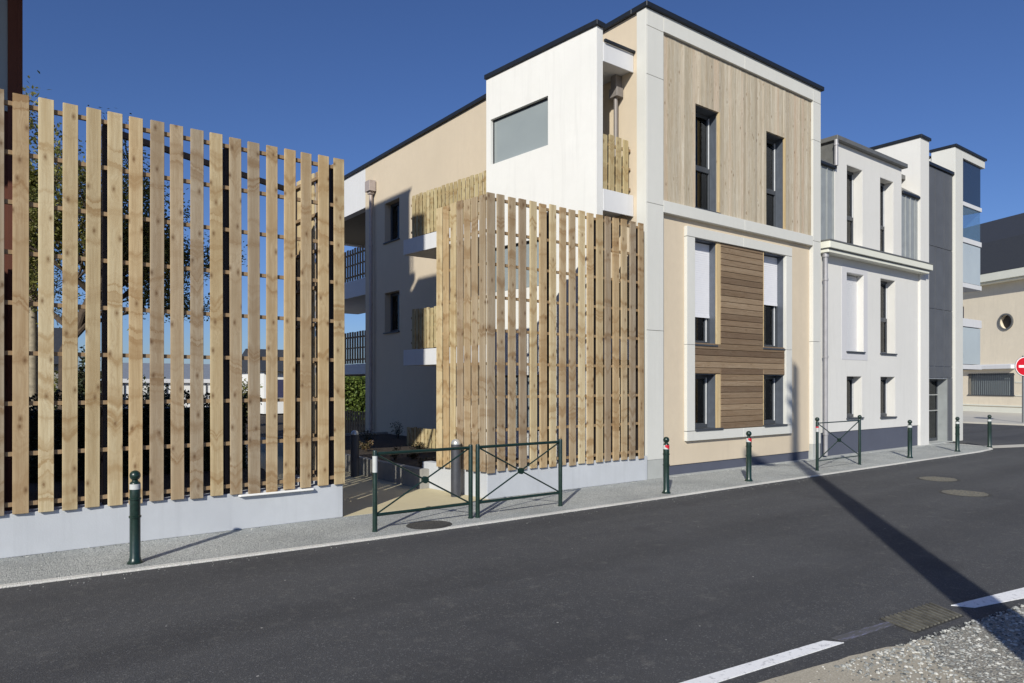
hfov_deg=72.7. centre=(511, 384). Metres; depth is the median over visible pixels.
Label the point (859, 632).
worn road marking
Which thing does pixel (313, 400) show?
timber screen
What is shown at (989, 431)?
bollard
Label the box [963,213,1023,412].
cream building
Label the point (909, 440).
bollard
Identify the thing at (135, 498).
bollard
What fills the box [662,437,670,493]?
bollard
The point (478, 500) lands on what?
street barrier
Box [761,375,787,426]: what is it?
window
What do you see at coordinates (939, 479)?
manhole cover
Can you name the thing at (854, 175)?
window
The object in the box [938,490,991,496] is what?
manhole cover
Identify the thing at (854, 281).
window
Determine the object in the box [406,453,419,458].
shrub
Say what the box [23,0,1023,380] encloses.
sky
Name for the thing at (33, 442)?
hedge
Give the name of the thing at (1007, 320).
round window
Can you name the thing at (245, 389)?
shrub
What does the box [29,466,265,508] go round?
garden soil
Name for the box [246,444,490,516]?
path
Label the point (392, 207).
window
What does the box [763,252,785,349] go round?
window
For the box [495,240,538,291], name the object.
window
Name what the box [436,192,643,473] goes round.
timber screen
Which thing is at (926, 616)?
drain grate
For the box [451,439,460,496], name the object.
bollard
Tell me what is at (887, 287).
window
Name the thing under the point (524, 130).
window
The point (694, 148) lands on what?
apartment building
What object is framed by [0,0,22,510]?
brown building
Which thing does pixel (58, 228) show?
tree
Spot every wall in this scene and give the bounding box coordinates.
[0,475,342,558]
[260,432,538,488]
[423,455,646,498]
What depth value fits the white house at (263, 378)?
43.13 m
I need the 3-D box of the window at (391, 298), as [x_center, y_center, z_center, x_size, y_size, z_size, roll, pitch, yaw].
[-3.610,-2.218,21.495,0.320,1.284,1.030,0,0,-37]
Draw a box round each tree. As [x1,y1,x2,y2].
[23,70,85,409]
[29,105,247,408]
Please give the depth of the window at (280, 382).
43.08 m
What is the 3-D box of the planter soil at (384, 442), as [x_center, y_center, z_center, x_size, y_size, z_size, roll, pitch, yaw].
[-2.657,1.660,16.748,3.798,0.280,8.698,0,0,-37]
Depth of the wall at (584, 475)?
11.81 m
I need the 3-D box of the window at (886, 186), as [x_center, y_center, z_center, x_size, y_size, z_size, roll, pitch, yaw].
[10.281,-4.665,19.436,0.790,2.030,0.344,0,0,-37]
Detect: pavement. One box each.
[0,443,988,584]
[963,411,1023,425]
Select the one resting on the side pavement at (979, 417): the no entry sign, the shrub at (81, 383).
the no entry sign
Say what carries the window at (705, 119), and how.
in the apartment building at (694, 148)
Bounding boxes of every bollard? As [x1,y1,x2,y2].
[127,470,142,564]
[451,439,460,496]
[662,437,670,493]
[745,431,752,481]
[906,420,912,457]
[954,417,960,451]
[987,415,991,447]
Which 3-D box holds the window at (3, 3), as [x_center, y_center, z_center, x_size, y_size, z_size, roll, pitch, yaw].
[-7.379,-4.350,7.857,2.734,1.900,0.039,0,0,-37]
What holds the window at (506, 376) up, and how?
in the apartment building at (694, 148)
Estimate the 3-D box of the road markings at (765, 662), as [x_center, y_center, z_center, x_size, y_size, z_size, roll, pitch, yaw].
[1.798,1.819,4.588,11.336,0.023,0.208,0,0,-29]
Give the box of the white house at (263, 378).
[242,349,283,413]
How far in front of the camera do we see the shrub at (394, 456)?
14.00 m
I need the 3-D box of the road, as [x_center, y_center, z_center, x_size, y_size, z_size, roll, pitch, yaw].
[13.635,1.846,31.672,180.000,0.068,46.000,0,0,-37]
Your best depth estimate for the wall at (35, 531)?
8.12 m
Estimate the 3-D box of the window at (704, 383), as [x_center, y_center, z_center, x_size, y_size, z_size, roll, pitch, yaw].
[3.958,0.365,14.488,0.904,1.159,0.408,0,0,-37]
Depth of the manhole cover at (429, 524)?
8.90 m
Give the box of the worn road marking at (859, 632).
[832,620,897,640]
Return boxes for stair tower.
[929,143,986,444]
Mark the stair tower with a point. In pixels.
(954, 253)
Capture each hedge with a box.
[29,389,247,482]
[345,376,364,419]
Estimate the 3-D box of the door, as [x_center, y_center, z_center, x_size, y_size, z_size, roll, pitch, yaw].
[12.858,0.810,21.589,1.560,1.980,0.090,0,0,-37]
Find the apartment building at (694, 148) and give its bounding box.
[344,0,823,478]
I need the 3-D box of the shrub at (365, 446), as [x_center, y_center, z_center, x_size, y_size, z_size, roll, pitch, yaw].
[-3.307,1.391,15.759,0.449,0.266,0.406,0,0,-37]
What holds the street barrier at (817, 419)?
on the pavement at (61, 564)
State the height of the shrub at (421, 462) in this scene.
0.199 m
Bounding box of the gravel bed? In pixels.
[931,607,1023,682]
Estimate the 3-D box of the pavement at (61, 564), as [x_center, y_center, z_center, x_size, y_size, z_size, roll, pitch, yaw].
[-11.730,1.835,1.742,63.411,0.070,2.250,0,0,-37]
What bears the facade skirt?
on the pavement at (61, 564)
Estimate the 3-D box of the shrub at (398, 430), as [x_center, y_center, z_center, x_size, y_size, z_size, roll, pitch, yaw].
[-3.245,1.250,19.572,0.459,0.546,0.384,0,0,-37]
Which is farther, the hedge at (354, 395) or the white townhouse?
the hedge at (354, 395)
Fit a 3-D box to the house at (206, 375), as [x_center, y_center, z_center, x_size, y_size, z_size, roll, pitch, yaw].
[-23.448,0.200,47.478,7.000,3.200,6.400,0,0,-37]
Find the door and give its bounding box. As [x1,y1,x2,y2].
[929,379,937,440]
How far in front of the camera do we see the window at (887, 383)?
19.68 m
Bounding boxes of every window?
[0,0,7,111]
[278,380,283,396]
[383,198,399,243]
[383,290,399,333]
[493,98,547,163]
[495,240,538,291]
[495,375,538,430]
[695,105,720,213]
[695,239,717,346]
[695,374,723,430]
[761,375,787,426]
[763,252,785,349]
[766,132,782,228]
[846,272,865,352]
[846,376,863,418]
[847,165,861,245]
[880,177,892,253]
[880,278,897,354]
[880,376,896,418]
[967,373,1014,395]
[1003,315,1010,327]
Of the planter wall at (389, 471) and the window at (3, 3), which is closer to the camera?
the window at (3, 3)
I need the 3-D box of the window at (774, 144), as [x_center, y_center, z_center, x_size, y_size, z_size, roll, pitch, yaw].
[5.889,-4.630,15.994,0.809,2.120,0.266,0,0,-37]
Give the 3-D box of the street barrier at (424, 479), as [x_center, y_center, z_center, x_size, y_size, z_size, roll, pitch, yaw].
[-1.117,1.302,8.942,1.477,0.995,0.071,0,0,-37]
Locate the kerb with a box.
[0,443,992,587]
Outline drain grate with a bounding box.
[879,602,963,632]
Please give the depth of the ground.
32.01 m
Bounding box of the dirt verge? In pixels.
[759,639,975,682]
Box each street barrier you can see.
[372,444,472,531]
[475,439,562,517]
[815,415,861,470]
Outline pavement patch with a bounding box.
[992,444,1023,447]
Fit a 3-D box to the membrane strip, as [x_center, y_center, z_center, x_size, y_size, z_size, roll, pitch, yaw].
[-2.986,1.376,8.880,0.967,0.024,0.064,0,0,-37]
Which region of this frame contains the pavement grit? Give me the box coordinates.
[1,446,978,590]
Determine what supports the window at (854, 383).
in the white townhouse
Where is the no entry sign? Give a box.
[1015,356,1023,422]
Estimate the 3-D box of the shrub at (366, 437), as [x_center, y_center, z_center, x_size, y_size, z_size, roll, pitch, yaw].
[-3.689,1.329,17.957,0.614,0.400,0.334,0,0,13]
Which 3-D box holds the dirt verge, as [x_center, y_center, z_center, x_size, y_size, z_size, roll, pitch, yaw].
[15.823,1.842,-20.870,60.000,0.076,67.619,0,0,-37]
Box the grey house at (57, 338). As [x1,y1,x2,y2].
[54,328,61,387]
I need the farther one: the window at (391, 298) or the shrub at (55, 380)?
the shrub at (55, 380)
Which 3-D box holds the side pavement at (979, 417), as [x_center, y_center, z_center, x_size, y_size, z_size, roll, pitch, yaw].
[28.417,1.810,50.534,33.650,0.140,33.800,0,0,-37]
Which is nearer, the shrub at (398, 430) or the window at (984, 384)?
the shrub at (398, 430)
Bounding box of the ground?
[100,406,361,440]
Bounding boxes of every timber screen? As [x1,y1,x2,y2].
[0,89,344,515]
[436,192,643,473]
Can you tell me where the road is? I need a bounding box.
[0,423,1023,682]
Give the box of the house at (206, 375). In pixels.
[123,363,209,407]
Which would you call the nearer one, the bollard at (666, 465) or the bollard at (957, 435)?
the bollard at (666, 465)
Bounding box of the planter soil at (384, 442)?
[345,434,518,467]
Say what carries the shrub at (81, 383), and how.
on the garden soil at (33, 490)
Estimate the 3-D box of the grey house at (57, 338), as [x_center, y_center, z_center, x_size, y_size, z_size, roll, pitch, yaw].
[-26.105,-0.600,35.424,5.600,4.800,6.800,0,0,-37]
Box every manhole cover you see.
[406,520,451,529]
[916,476,960,481]
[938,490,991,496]
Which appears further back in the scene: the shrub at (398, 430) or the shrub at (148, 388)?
the shrub at (148, 388)
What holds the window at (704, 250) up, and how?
in the apartment building at (694, 148)
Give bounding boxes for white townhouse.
[820,134,933,456]
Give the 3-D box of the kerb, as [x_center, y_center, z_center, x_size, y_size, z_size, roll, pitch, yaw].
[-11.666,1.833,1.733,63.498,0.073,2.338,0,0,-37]
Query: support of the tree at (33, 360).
on the garden soil at (33, 490)
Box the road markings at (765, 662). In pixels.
[681,587,1023,682]
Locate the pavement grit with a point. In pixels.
(422, 514)
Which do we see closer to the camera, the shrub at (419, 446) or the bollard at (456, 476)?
the bollard at (456, 476)
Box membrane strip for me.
[238,488,313,496]
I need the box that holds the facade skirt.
[669,445,924,476]
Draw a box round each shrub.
[54,345,100,407]
[54,370,57,409]
[127,375,169,405]
[242,378,262,419]
[359,428,376,442]
[359,440,373,450]
[389,446,402,459]
[390,422,403,437]
[406,440,427,452]
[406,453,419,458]
[415,457,435,466]
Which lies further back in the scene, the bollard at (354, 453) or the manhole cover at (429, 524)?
the bollard at (354, 453)
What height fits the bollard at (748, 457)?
0.934 m

